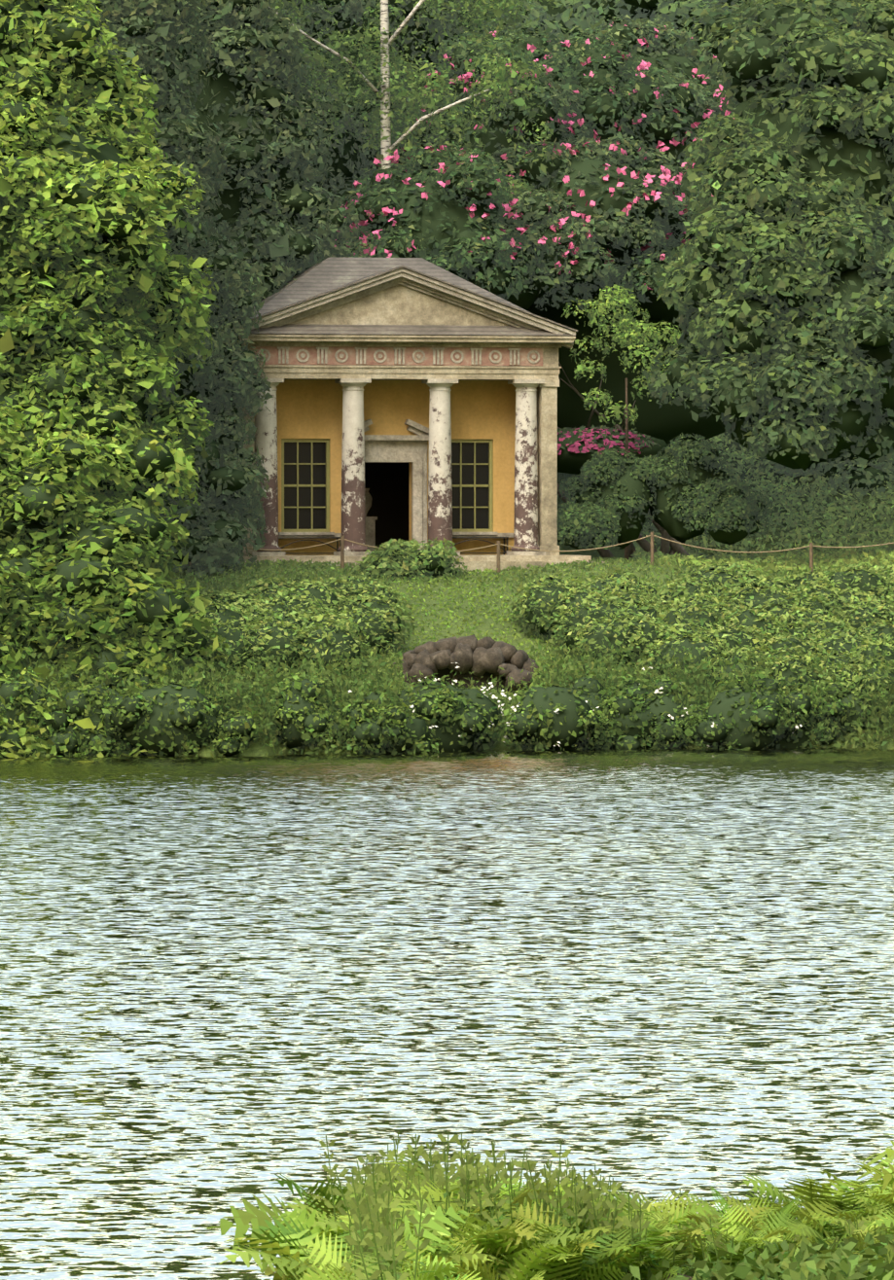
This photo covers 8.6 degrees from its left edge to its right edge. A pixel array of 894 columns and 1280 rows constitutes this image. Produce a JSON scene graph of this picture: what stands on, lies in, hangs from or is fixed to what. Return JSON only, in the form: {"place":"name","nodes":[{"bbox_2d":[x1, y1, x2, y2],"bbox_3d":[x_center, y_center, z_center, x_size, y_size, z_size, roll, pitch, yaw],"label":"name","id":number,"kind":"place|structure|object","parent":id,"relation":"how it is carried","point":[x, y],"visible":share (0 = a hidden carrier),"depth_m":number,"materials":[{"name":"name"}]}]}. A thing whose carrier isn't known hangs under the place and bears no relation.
{"place":"outdoors","nodes":[
{"label":"outdoors","id":0,"kind":"place"},
{"bbox_2d":[276,379,515,555],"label":"wall","id":1,"kind":"structure","parent":0,"point":[312,408],"depth_m":150.73,"materials":[{"name":"yellow paint"}]},
{"bbox_2d":[281,438,492,532],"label":"window frames","id":2,"kind":"structure","parent":1,"relation":"in","point":[460,485],"depth_m":150.45,"materials":[{"name":"green wood"}]},
{"bbox_2d":[284,442,488,529],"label":"window panes","id":3,"kind":"structure","parent":2,"relation":"in","point":[319,478],"depth_m":150.51,"materials":[{"name":"black glass"}]},
{"bbox_2d":[278,419,513,549],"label":"door surround","id":4,"kind":"object","parent":1,"relation":"attached to","point":[412,448],"visible":0.46,"depth_m":150.68,"materials":[{"name":"beige stone"}]},
{"bbox_2d":[284,378,508,380],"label":"ceiling","id":5,"kind":"structure","parent":0,"point":[413,379],"depth_m":151.00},
{"bbox_2d":[0,747,893,1279],"bbox_3d":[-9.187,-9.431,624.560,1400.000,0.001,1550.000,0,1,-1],"label":"lake water","id":6,"kind":"structure","parent":0,"point":[230,981],"depth_m":67.98,"materials":[{"name":"grey liquid"}]},
{"bbox_2d":[34,431,893,756],"bbox_3d":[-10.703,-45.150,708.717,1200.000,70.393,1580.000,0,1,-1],"label":"terrain","id":7,"kind":"structure","parent":0,"point":[256,749],"depth_m":143.99,"materials":[{"name":"green plant"}]},
{"bbox_2d":[270,0,492,169],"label":"birch trunk","id":8,"kind":"object","parent":7,"relation":"on","point":[386,131],"visible":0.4,"depth_m":157.66,"materials":[{"name":"white plant"}]},
{"bbox_2d":[211,379,559,555],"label":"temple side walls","id":9,"kind":"structure","parent":7,"relation":"on","point":[547,416],"depth_m":150.21,"materials":[{"name":"beige stone"}]},
{"bbox_2d":[186,554,604,572],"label":"temple steps","id":10,"kind":"structure","parent":7,"relation":"on","point":[479,561],"depth_m":148.50,"materials":[{"name":"beige stone"}]},
{"bbox_2d":[364,488,377,551],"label":"temple pedestal urn","id":11,"kind":"object","parent":10,"relation":"on","point":[370,530],"visible":0.4,"depth_m":152.50,"materials":[{"name":"grey stone"}]},
{"bbox_2d":[278,536,508,554],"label":"benches","id":12,"kind":"object","parent":10,"relation":"on","point":[472,538],"visible":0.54,"depth_m":150.31,"materials":[{"name":"brown wood"}]},
{"bbox_2d":[254,382,539,551],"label":"columns","id":13,"kind":"structure","parent":10,"relation":"on","point":[440,515],"depth_m":149.56,"materials":[{"name":"white stone"}]},
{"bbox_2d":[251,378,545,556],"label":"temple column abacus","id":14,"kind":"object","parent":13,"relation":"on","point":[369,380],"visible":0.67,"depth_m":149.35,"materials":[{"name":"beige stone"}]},
{"bbox_2d":[238,334,575,380],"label":"entablature","id":15,"kind":"structure","parent":14,"relation":"on","point":[550,368],"depth_m":149.24,"materials":[{"name":"beige stone"}]},
{"bbox_2d":[258,284,510,335],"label":"pediment","id":16,"kind":"structure","parent":15,"relation":"on","point":[399,304],"depth_m":149.24,"materials":[{"name":"beige stone"}]},
{"bbox_2d":[253,346,542,365],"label":"frieze","id":17,"kind":"object","parent":15,"relation":"attached to","point":[389,360],"visible":0.64,"depth_m":149.26,"materials":[{"name":"stone"}]},
{"bbox_2d":[257,346,539,364],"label":"frieze ornaments","id":18,"kind":"object","parent":17,"relation":"attached to","point":[287,348],"visible":0.98,"depth_m":149.19},
{"bbox_2d":[241,256,577,335],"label":"temple roof","id":19,"kind":"structure","parent":15,"relation":"on","point":[330,274],"depth_m":149.79,"materials":[{"name":"grey stone"}]},
{"bbox_2d":[247,267,575,348],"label":"pediment cornice","id":20,"kind":"structure","parent":19,"relation":"attached to","point":[447,293],"depth_m":149.07,"materials":[{"name":"beige stone"}]},
{"bbox_2d":[0,0,893,758],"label":"foliage trees","id":21,"kind":"object","parent":7,"relation":"on","point":[245,696],"visible":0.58,"depth_m":146.06,"materials":[{"name":"green plant"}]},
{"bbox_2d":[348,662,802,747],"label":"white flowers","id":22,"kind":"object","parent":21,"relation":"attached to","point":[515,709],"visible":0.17,"depth_m":129.90,"materials":[{"name":"white plant"}]},
{"bbox_2d":[0,0,893,757],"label":"foliage","id":23,"kind":"object","parent":7,"relation":"on","point":[663,424],"visible":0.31,"depth_m":148.17,"materials":[{"name":"green plant"}]},
{"bbox_2d":[333,24,734,557],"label":"rhododendron","id":24,"kind":"object","parent":23,"relation":"attached to","point":[566,179],"depth_m":158.97,"materials":[{"name":"pink plant"}]},
{"bbox_2d":[557,426,653,455],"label":"pink flowers","id":25,"kind":"object","parent":23,"relation":"on","point":[572,447],"visible":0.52,"depth_m":157.75,"materials":[{"name":"pink plant"}]},
{"bbox_2d":[409,649,518,693],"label":"grotto opening","id":26,"kind":"object","parent":7,"relation":"on","point":[462,677],"visible":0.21,"depth_m":133.36,"materials":[{"name":"black"}]},
{"bbox_2d":[392,634,539,694],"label":"grotto rocks","id":27,"kind":"object","parent":7,"relation":"on","point":[480,657],"visible":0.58,"depth_m":133.00,"materials":[{"name":"stone"}]},
{"bbox_2d":[207,532,813,572],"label":"fence posts","id":28,"kind":"object","parent":7,"relation":"on","point":[498,552],"visible":0.5,"depth_m":146.20,"materials":[{"name":"brown wood"}]},
{"bbox_2d":[177,14,893,710],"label":"shrubs","id":29,"kind":"object","parent":7,"relation":"on","point":[656,231],"visible":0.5,"depth_m":154.99,"materials":[{"name":"green plant"}]},
{"bbox_2d":[205,1132,893,1279],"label":"ferns","id":30,"kind":"object","parent":7,"relation":"on","point":[409,1221],"visible":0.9,"depth_m":31.19,"materials":[{"name":"green plant"}]},
{"bbox_2d":[624,378,628,561],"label":"tree trunks","id":31,"kind":"object","parent":7,"relation":"on","point":[626,450],"visible":0.06,"depth_m":156.13,"materials":[{"name":"brown plant"}]},
{"bbox_2d":[663,1273,692,1279],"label":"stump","id":32,"kind":"object","parent":7,"relation":"on","point":[679,1274],"visible":0.14,"depth_m":31.22,"materials":[{"name":"brown wood"}]},
{"bbox_2d":[575,1195,893,1279],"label":"ground leaves","id":33,"kind":"object","parent":7,"relation":"on","point":[814,1266],"visible":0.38,"depth_m":30.19,"materials":[{"name":"green plant"}]},
{"bbox_2d":[229,534,893,553],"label":"fence rope","id":34,"kind":"object","parent":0,"point":[596,548],"visible":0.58,"depth_m":146.61,"materials":[{"name":"brown fabric"}]}
]}

